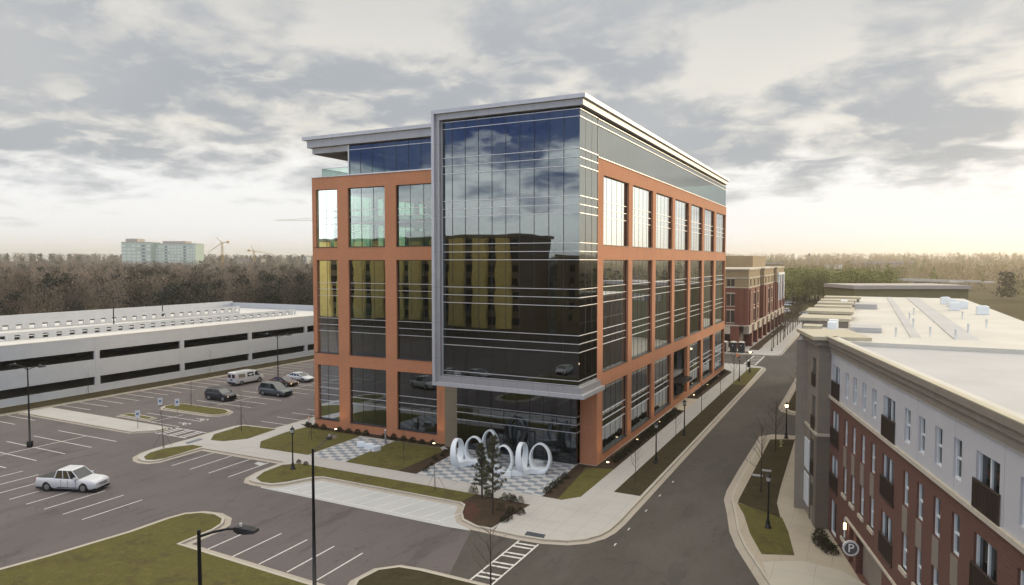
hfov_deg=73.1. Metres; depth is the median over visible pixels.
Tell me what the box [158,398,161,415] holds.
parking sign
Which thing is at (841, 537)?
window
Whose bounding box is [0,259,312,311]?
wood
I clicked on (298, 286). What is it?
evergreen tree
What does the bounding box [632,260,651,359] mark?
window
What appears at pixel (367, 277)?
window
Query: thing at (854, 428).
window
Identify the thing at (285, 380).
parked car
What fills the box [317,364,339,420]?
window
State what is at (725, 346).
portable toilet
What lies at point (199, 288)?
evergreen tree
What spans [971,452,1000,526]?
door
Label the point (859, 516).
window
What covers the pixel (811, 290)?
pine tree
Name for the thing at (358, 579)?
kerb
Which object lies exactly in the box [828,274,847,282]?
pine tree
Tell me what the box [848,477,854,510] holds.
window
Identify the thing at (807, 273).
pine tree
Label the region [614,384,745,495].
verge
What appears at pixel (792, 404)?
verge
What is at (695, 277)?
window
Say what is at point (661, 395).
window
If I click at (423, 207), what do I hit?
window frame
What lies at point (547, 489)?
shrub
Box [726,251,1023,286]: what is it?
wood
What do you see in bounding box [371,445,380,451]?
seat block
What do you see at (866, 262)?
office
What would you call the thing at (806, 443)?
white window
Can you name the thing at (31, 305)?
wood tree
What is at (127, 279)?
wood tree
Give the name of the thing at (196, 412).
kerb
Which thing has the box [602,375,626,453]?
window
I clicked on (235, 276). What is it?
wood tree
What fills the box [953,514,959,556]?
window
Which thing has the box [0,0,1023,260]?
sky
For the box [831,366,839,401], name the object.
door
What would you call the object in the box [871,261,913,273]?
office
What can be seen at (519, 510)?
shrub
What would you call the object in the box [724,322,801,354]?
pavement
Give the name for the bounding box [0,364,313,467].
stall markings
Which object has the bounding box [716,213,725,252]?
window
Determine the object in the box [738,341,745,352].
portable toilet
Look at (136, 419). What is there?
gutter
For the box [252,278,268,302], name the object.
wood tree
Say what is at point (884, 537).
door
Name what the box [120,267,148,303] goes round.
evergreen tree
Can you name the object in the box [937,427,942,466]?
window
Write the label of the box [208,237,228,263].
tower crane
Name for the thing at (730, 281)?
window
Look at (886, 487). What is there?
door
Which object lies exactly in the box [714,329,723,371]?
window
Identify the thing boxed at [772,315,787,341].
street tree
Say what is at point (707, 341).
window
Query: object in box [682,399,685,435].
street lamp
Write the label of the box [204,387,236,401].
parked car
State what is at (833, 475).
door
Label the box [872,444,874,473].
window
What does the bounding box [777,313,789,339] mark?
street tree
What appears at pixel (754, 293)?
brick building
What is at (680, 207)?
window
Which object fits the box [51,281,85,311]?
wood tree
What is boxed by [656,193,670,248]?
window
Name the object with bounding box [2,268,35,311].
wood tree
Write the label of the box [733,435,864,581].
pavement
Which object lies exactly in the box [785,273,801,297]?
pine tree
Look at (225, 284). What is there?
wood tree
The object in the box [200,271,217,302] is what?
wood tree
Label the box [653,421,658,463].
street lamp
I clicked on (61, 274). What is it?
wood tree
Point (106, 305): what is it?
wood tree
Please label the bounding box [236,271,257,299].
wood tree
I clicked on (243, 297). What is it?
wood tree
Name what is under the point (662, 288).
window
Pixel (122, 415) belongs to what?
kerb
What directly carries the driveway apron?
on the pavement at (799, 525)
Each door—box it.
[731,343,734,351]
[739,343,742,351]
[809,459,813,475]
[810,413,813,430]
[811,371,814,386]
[829,456,837,495]
[830,411,838,449]
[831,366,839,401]
[878,511,891,567]
[879,454,893,507]
[881,396,894,444]
[969,534,997,584]
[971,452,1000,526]
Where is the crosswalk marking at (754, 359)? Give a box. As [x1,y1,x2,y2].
[744,356,764,364]
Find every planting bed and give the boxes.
[302,424,444,446]
[399,446,450,473]
[461,494,529,527]
[462,501,481,522]
[543,410,683,498]
[687,369,730,398]
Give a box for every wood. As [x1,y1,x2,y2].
[0,252,312,267]
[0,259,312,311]
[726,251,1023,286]
[977,267,1023,297]
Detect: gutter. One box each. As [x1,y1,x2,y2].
[0,511,324,584]
[2,360,311,415]
[18,413,168,433]
[116,416,156,421]
[133,367,765,544]
[159,406,232,416]
[348,565,489,584]
[724,333,799,355]
[724,434,773,584]
[778,378,795,415]
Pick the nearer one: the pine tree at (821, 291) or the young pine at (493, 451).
the young pine at (493, 451)
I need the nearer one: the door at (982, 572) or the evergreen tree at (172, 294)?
the door at (982, 572)
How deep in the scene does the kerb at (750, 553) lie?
49.83 m
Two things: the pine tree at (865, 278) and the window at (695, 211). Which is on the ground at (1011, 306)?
the pine tree at (865, 278)
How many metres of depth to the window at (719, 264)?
120.55 m
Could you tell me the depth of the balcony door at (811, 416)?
51.10 m
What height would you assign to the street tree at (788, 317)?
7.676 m
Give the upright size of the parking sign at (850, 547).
0.920 m
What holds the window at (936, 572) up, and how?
in the apartment building at (909, 443)
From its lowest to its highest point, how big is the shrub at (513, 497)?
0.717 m
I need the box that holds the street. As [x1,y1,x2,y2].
[449,319,801,584]
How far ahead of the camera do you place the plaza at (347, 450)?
70.75 m
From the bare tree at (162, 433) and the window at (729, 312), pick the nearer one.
the bare tree at (162, 433)
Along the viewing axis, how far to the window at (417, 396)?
75.01 m
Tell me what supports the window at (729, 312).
in the brick building at (754, 293)
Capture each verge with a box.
[0,355,313,413]
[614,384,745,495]
[738,439,794,516]
[749,346,762,349]
[754,326,782,345]
[788,390,795,410]
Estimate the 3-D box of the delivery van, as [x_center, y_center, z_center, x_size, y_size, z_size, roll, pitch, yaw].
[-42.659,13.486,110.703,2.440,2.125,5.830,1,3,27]
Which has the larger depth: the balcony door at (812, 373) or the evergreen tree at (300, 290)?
the evergreen tree at (300, 290)
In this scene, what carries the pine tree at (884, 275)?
on the ground at (1011, 306)
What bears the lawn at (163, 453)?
on the pavement at (600, 506)
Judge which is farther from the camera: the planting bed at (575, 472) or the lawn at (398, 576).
the planting bed at (575, 472)
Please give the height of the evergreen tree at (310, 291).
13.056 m
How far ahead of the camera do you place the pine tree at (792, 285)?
319.65 m
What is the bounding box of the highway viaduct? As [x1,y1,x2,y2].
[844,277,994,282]
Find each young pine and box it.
[470,442,491,497]
[479,434,512,513]
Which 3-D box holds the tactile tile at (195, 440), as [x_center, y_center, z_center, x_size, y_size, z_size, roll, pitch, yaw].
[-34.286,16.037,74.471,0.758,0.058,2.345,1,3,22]
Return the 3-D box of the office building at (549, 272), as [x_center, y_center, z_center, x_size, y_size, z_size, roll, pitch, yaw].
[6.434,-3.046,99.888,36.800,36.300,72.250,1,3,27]
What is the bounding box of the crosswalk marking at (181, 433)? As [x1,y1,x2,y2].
[157,428,205,437]
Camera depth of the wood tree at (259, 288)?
238.24 m
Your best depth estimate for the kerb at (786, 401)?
93.52 m
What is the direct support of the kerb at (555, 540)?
on the parking lot
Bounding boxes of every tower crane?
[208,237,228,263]
[248,245,273,262]
[283,218,311,220]
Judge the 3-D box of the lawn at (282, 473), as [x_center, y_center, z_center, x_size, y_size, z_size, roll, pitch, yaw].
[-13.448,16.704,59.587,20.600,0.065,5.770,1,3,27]
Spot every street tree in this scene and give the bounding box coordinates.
[763,319,779,347]
[770,312,784,344]
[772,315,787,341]
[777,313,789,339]
[782,307,794,334]
[788,308,797,330]
[794,300,801,325]
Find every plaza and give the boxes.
[311,437,390,461]
[418,449,575,495]
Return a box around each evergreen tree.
[0,286,8,315]
[0,289,26,314]
[11,274,37,313]
[30,275,56,310]
[40,271,83,312]
[59,299,90,311]
[114,271,157,307]
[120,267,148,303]
[124,279,155,307]
[133,267,159,304]
[139,267,162,289]
[148,291,165,305]
[154,279,187,305]
[155,284,180,305]
[155,288,175,305]
[175,278,197,303]
[175,288,190,304]
[183,287,203,302]
[185,269,205,298]
[187,265,205,294]
[187,280,214,303]
[197,281,216,301]
[200,279,227,302]
[202,278,227,301]
[224,272,257,302]
[226,266,239,288]
[237,284,267,303]
[256,272,278,303]
[256,273,280,303]
[257,286,282,303]
[260,284,280,303]
[269,279,296,304]
[271,282,287,303]
[274,274,297,303]
[287,273,310,304]
[289,271,312,304]
[290,277,312,304]
[302,282,312,304]
[303,273,312,303]
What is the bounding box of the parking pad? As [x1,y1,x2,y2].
[261,480,469,530]
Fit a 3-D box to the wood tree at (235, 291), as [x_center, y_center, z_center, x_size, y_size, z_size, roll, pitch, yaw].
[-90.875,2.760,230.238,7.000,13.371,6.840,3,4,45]
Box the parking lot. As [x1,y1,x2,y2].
[0,360,470,584]
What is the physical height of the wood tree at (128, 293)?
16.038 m
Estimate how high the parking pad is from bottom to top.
0.058 m
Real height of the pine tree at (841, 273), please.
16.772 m
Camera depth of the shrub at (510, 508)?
53.24 m
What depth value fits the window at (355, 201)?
88.08 m
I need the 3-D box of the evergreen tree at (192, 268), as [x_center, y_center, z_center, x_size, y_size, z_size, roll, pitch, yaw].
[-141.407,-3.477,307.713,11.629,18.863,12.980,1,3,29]
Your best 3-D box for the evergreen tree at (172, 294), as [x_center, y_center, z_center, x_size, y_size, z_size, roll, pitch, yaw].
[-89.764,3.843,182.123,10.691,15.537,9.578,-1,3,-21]
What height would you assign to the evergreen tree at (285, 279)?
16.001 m
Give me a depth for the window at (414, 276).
74.66 m
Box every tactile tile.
[185,438,202,443]
[525,531,544,537]
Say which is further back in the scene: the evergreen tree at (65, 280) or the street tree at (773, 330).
the evergreen tree at (65, 280)
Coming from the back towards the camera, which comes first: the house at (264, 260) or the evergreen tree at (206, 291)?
the house at (264, 260)
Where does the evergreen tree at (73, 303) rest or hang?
on the ground at (1011, 306)
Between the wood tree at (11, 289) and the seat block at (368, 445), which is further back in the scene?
the wood tree at (11, 289)
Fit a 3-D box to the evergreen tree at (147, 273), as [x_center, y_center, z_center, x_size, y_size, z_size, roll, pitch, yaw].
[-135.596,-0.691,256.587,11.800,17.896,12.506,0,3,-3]
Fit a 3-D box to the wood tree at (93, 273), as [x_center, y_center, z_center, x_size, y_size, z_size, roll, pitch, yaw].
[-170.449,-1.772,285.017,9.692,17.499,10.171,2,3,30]
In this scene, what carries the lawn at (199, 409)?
on the parking lot
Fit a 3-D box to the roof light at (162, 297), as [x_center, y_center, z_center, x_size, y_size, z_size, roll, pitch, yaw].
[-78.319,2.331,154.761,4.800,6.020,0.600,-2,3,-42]
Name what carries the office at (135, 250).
on the ground at (1011, 306)
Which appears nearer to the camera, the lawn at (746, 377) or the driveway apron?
the driveway apron
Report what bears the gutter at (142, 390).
on the parking lot
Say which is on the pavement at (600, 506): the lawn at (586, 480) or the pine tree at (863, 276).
the lawn at (586, 480)
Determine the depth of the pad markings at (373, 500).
55.90 m
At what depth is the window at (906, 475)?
34.69 m
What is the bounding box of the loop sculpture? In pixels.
[450,429,551,476]
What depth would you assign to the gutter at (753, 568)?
51.62 m
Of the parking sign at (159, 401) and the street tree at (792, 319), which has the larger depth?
the street tree at (792, 319)
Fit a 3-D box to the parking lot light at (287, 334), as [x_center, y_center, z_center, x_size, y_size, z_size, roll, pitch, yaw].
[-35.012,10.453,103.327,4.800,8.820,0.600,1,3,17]
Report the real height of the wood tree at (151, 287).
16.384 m
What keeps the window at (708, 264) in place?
in the office building at (549, 272)
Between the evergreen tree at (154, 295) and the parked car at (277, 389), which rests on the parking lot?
the parked car at (277, 389)
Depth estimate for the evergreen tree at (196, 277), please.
285.03 m
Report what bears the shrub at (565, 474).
on the planting bed at (575, 472)
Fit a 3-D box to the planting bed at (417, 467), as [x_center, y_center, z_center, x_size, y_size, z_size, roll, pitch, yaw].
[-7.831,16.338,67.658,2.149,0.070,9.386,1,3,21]
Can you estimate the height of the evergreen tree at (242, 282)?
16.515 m
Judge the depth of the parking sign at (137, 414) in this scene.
80.11 m
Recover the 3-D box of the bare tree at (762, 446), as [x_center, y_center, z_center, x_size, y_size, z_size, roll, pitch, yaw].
[20.738,13.526,58.054,2.528,6.434,2.689,-2,3,-40]
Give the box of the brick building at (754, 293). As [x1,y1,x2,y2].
[724,256,784,348]
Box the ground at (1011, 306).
[0,258,1023,320]
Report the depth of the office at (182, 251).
1078.63 m
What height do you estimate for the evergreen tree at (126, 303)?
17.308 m
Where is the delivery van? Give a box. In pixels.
[227,369,263,384]
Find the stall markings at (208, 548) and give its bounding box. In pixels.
[0,453,362,579]
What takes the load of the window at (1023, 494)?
in the apartment building at (909, 443)
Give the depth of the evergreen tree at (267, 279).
239.88 m
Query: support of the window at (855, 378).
in the apartment building at (909, 443)
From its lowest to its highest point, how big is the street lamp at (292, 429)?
4.110 m
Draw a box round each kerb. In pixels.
[0,355,313,415]
[0,512,311,584]
[21,407,165,432]
[119,413,153,420]
[138,363,763,542]
[163,404,229,415]
[353,566,483,584]
[725,333,798,355]
[731,434,792,584]
[782,384,795,414]
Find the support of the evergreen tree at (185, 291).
on the ground at (1011, 306)
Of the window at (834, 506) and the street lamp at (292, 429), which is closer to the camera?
the window at (834, 506)
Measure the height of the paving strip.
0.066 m
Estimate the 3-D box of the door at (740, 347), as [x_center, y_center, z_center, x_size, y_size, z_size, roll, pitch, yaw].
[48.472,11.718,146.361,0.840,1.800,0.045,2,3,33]
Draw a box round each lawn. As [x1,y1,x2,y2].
[0,513,307,584]
[124,413,151,418]
[144,445,202,459]
[165,404,227,413]
[211,426,274,440]
[257,463,474,501]
[260,427,359,454]
[346,441,442,470]
[357,567,476,584]
[558,468,613,499]
[732,367,760,384]
[738,503,793,554]
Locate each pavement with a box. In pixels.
[24,408,163,430]
[140,363,762,539]
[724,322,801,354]
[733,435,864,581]
[784,386,795,412]
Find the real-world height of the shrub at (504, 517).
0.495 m
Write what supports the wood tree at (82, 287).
on the ground at (1011, 306)
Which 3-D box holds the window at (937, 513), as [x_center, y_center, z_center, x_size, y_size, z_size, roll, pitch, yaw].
[18.959,9.960,30.557,0.140,1.750,0.800,1,3,12]
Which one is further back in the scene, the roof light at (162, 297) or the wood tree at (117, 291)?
the wood tree at (117, 291)
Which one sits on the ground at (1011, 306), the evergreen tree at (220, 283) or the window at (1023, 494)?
the evergreen tree at (220, 283)
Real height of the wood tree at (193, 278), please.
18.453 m
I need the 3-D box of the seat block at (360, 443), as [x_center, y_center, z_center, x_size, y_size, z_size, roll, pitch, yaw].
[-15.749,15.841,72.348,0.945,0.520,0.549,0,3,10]
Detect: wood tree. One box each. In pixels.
[0,274,26,312]
[0,277,32,314]
[0,281,14,313]
[0,285,19,314]
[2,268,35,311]
[14,292,46,313]
[15,271,40,313]
[21,297,48,313]
[25,285,64,312]
[51,270,72,286]
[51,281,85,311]
[65,281,92,309]
[70,272,93,304]
[89,269,106,307]
[89,283,115,309]
[91,272,112,297]
[94,295,118,308]
[107,278,129,307]
[112,268,139,306]
[117,276,152,307]
[117,278,145,307]
[135,274,162,306]
[138,276,163,304]
[160,277,182,288]
[170,276,192,302]
[183,269,203,296]
[189,279,208,301]
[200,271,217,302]
[208,276,232,301]
[211,273,233,301]
[224,282,234,300]
[226,266,245,298]
[228,283,245,302]
[234,286,254,302]
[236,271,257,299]
[247,279,265,302]
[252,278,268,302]
[279,281,299,304]
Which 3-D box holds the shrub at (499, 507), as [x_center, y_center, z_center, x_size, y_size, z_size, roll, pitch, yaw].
[-0.875,16.574,53.800,0.818,0.940,0.813,-2,3,-34]
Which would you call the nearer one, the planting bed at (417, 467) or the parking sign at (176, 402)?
the planting bed at (417, 467)
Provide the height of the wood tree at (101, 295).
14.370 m
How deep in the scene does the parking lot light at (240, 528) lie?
24.74 m
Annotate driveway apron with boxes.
[763,561,864,584]
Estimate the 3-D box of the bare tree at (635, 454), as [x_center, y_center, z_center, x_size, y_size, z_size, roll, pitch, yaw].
[10.686,14.774,60.296,1.273,3.737,1.229,1,3,27]
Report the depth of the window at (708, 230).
111.48 m
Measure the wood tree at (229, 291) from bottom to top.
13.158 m
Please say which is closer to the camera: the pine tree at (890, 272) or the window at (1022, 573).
the window at (1022, 573)
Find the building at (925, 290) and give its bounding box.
[824,283,970,299]
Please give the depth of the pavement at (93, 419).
84.66 m
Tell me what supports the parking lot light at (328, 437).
on the lawn at (155, 554)
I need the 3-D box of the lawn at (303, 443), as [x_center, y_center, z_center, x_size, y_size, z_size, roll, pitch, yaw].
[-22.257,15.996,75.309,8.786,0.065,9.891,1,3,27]
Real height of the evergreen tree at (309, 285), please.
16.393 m
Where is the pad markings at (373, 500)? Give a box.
[280,481,459,522]
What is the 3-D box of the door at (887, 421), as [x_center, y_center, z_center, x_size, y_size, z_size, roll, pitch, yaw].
[20.275,6.802,37.001,0.310,2.320,2.220,1,3,12]
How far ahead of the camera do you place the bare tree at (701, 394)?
88.55 m
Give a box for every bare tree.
[153,412,170,447]
[233,389,250,430]
[427,444,444,493]
[472,522,511,584]
[630,443,640,482]
[698,373,705,411]
[715,366,723,394]
[746,419,773,491]
[765,399,786,451]
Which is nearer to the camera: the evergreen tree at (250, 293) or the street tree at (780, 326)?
the street tree at (780, 326)
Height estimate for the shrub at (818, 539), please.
0.854 m
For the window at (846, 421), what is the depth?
45.77 m
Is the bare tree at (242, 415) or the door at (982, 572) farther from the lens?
the bare tree at (242, 415)
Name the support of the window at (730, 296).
in the brick building at (754, 293)
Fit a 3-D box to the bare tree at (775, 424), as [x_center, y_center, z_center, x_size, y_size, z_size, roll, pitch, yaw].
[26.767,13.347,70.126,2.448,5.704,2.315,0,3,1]
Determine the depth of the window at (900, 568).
34.81 m
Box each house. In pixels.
[232,259,265,266]
[303,256,310,266]
[824,264,841,268]
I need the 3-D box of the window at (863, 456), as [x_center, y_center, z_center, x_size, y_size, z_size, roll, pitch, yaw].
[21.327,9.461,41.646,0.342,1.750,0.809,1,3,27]
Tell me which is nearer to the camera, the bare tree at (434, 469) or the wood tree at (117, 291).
the bare tree at (434, 469)
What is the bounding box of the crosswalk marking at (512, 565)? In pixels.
[470,540,538,584]
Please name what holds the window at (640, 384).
in the office building at (549, 272)
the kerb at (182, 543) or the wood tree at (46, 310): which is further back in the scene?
the wood tree at (46, 310)
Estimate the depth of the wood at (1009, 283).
352.86 m
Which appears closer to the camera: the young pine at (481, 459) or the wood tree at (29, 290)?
the young pine at (481, 459)
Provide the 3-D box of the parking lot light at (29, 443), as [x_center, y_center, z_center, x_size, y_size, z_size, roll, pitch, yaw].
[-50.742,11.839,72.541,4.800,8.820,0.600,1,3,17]
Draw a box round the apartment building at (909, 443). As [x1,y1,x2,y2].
[794,296,1023,584]
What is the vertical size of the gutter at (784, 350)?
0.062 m
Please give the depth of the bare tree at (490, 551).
38.27 m
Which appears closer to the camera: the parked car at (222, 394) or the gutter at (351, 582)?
the gutter at (351, 582)
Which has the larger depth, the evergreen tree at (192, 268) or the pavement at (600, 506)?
the evergreen tree at (192, 268)
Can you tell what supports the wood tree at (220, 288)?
on the ground at (1011, 306)
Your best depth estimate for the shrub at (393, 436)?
75.25 m
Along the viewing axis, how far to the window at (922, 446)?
32.69 m
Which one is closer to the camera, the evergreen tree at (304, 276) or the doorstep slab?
the doorstep slab
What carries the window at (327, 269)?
in the office building at (549, 272)
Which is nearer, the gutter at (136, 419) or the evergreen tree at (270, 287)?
the gutter at (136, 419)
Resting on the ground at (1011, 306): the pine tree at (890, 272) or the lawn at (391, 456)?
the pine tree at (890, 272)
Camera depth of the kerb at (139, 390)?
103.66 m
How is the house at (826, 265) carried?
on the ground at (1011, 306)
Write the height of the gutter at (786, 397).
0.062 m
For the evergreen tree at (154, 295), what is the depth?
200.11 m
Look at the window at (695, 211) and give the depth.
103.08 m
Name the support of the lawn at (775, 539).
on the pavement at (799, 525)
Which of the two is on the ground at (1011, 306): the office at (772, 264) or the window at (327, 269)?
the office at (772, 264)
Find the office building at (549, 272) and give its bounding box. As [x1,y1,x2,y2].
[302,92,729,465]
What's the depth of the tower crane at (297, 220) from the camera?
417.04 m
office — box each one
[121,239,160,266]
[154,241,203,269]
[765,263,784,265]
[852,261,870,268]
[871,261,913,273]
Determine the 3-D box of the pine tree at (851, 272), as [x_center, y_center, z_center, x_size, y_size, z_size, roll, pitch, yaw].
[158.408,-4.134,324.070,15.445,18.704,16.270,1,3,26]
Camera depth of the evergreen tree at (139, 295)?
174.52 m
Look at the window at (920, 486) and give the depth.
32.83 m
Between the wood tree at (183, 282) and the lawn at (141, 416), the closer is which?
the lawn at (141, 416)
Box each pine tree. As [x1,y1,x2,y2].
[785,269,808,304]
[785,270,805,303]
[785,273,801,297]
[788,266,809,301]
[796,265,817,302]
[799,272,812,302]
[799,275,816,301]
[802,266,829,301]
[809,265,829,292]
[810,268,834,297]
[823,268,854,286]
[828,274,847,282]
[842,264,860,279]
[844,265,860,280]
[848,268,876,282]
[852,271,877,282]
[861,264,880,282]
[870,273,892,282]
[875,266,904,282]
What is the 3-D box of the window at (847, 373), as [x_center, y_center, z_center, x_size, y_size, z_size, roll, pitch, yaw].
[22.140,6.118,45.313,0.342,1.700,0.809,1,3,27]
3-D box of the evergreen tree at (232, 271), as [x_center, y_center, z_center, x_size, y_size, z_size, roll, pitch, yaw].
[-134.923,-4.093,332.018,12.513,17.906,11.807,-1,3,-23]
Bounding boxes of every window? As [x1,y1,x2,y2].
[313,189,336,247]
[317,260,338,353]
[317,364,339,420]
[330,192,336,246]
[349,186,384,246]
[350,195,383,246]
[350,260,385,357]
[350,367,385,427]
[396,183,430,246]
[397,260,431,361]
[398,201,424,245]
[398,371,436,434]
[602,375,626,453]
[603,176,628,246]
[603,260,627,371]
[631,364,651,431]
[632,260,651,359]
[633,186,650,247]
[654,355,670,415]
[655,260,670,349]
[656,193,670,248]
[674,260,686,341]
[675,199,687,249]
[689,340,700,389]
[690,260,701,334]
[691,205,700,250]
[703,260,712,329]
[703,334,711,379]
[704,209,712,251]
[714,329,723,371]
[715,261,724,324]
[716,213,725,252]
[726,293,734,306]
[726,309,734,322]
[727,278,734,286]
[803,436,809,506]
[831,500,836,536]
[840,518,845,542]
[841,468,846,499]
[846,421,847,445]
[847,373,848,397]
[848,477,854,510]
[853,428,855,453]
[854,378,856,403]
[857,487,863,522]
[862,435,864,462]
[864,383,865,410]
[867,498,873,534]
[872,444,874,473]
[874,389,876,417]
[898,534,906,577]
[905,472,908,506]
[906,409,910,442]
[911,549,921,584]
[919,483,922,520]
[920,417,924,452]
[933,567,938,584]
[935,498,940,537]
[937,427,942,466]
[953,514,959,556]
[956,438,961,479]
[1020,570,1023,584]
[1022,494,1023,525]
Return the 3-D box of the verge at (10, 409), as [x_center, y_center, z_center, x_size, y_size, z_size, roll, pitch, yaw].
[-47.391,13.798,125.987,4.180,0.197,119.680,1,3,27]
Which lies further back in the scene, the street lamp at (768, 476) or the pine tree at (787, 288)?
the pine tree at (787, 288)
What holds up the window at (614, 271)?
in the office building at (549, 272)
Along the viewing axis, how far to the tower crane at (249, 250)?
1168.78 m
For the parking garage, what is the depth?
119.65 m
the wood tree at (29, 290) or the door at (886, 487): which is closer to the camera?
the door at (886, 487)
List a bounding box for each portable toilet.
[724,341,727,351]
[730,341,736,352]
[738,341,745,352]
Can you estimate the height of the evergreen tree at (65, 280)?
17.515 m
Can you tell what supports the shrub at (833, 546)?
on the pavement at (799, 525)
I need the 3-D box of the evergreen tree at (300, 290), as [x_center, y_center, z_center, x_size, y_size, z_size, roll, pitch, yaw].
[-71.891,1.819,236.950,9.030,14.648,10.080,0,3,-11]
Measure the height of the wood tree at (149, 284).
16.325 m
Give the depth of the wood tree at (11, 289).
212.83 m
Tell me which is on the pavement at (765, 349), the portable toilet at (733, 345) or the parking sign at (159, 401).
the portable toilet at (733, 345)
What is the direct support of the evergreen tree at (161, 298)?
on the ground at (1011, 306)
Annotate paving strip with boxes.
[456,448,576,465]
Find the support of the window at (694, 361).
in the office building at (549, 272)
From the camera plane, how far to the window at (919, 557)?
32.97 m
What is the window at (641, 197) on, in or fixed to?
in the office building at (549, 272)
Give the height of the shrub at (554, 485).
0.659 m
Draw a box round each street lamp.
[290,426,294,469]
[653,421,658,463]
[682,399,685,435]
[738,356,740,380]
[764,472,771,528]
[784,402,788,438]
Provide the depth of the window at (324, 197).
79.92 m
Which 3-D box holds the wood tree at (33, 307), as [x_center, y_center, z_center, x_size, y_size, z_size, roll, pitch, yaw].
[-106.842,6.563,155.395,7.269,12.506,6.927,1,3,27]
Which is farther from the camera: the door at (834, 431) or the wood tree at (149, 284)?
the wood tree at (149, 284)
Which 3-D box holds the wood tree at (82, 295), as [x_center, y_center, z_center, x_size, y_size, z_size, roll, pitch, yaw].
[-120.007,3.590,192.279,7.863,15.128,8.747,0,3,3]
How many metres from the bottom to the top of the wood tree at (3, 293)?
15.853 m
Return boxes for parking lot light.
[9,363,45,447]
[197,523,258,584]
[264,333,291,381]
[312,434,337,584]
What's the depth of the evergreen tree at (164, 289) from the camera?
188.30 m
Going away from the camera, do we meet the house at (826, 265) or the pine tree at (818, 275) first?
the pine tree at (818, 275)
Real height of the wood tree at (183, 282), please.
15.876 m
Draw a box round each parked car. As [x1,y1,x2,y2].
[35,465,109,492]
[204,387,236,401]
[258,381,292,396]
[269,375,298,386]
[286,371,313,382]
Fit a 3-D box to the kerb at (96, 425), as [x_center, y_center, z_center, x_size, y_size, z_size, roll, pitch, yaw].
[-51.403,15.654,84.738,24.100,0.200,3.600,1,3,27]
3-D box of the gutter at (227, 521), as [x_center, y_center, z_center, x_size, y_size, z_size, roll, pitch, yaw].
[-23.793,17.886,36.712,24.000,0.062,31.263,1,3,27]
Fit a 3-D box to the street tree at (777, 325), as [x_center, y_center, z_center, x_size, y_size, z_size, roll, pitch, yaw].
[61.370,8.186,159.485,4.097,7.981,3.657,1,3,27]
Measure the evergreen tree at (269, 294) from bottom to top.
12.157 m
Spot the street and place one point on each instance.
(677, 533)
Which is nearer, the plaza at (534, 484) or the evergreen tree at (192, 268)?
the plaza at (534, 484)
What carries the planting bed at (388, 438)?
on the pavement at (600, 506)
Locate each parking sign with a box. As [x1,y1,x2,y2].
[135,410,139,423]
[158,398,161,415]
[175,399,178,415]
[836,540,858,555]
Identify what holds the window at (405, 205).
in the office building at (549, 272)
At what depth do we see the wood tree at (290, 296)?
221.63 m
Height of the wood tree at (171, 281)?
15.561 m
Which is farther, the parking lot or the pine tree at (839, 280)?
the pine tree at (839, 280)
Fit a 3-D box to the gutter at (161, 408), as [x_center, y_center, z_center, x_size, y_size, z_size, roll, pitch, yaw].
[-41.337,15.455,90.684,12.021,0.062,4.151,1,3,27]
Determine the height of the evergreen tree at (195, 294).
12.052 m
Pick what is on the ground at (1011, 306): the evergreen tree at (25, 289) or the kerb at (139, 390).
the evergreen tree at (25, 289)
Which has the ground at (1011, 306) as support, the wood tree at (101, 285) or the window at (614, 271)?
the wood tree at (101, 285)
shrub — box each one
[390,433,396,439]
[497,500,505,510]
[499,515,508,522]
[504,511,513,519]
[506,505,515,513]
[508,495,517,501]
[516,507,525,514]
[543,485,551,492]
[549,481,557,488]
[554,477,563,482]
[560,472,569,478]
[811,527,829,539]
[812,533,828,545]
[814,536,831,549]
[821,541,839,554]
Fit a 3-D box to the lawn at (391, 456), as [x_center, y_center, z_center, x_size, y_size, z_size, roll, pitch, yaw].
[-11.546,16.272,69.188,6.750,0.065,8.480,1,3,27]
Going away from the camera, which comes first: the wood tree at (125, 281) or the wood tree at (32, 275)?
the wood tree at (32, 275)
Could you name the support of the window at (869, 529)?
in the apartment building at (909, 443)
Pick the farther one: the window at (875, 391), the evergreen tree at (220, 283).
the evergreen tree at (220, 283)
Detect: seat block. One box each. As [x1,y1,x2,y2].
[357,441,365,446]
[364,443,373,448]
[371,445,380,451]
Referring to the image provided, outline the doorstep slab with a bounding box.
[671,397,698,409]
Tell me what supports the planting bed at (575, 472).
on the pavement at (600, 506)
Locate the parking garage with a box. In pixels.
[0,301,313,407]
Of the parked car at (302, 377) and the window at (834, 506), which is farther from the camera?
the parked car at (302, 377)
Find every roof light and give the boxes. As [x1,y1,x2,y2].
[98,294,127,323]
[150,289,172,315]
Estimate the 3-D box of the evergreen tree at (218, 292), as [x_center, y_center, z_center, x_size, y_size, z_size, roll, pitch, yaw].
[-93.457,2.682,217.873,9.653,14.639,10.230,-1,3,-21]
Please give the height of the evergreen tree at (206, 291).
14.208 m

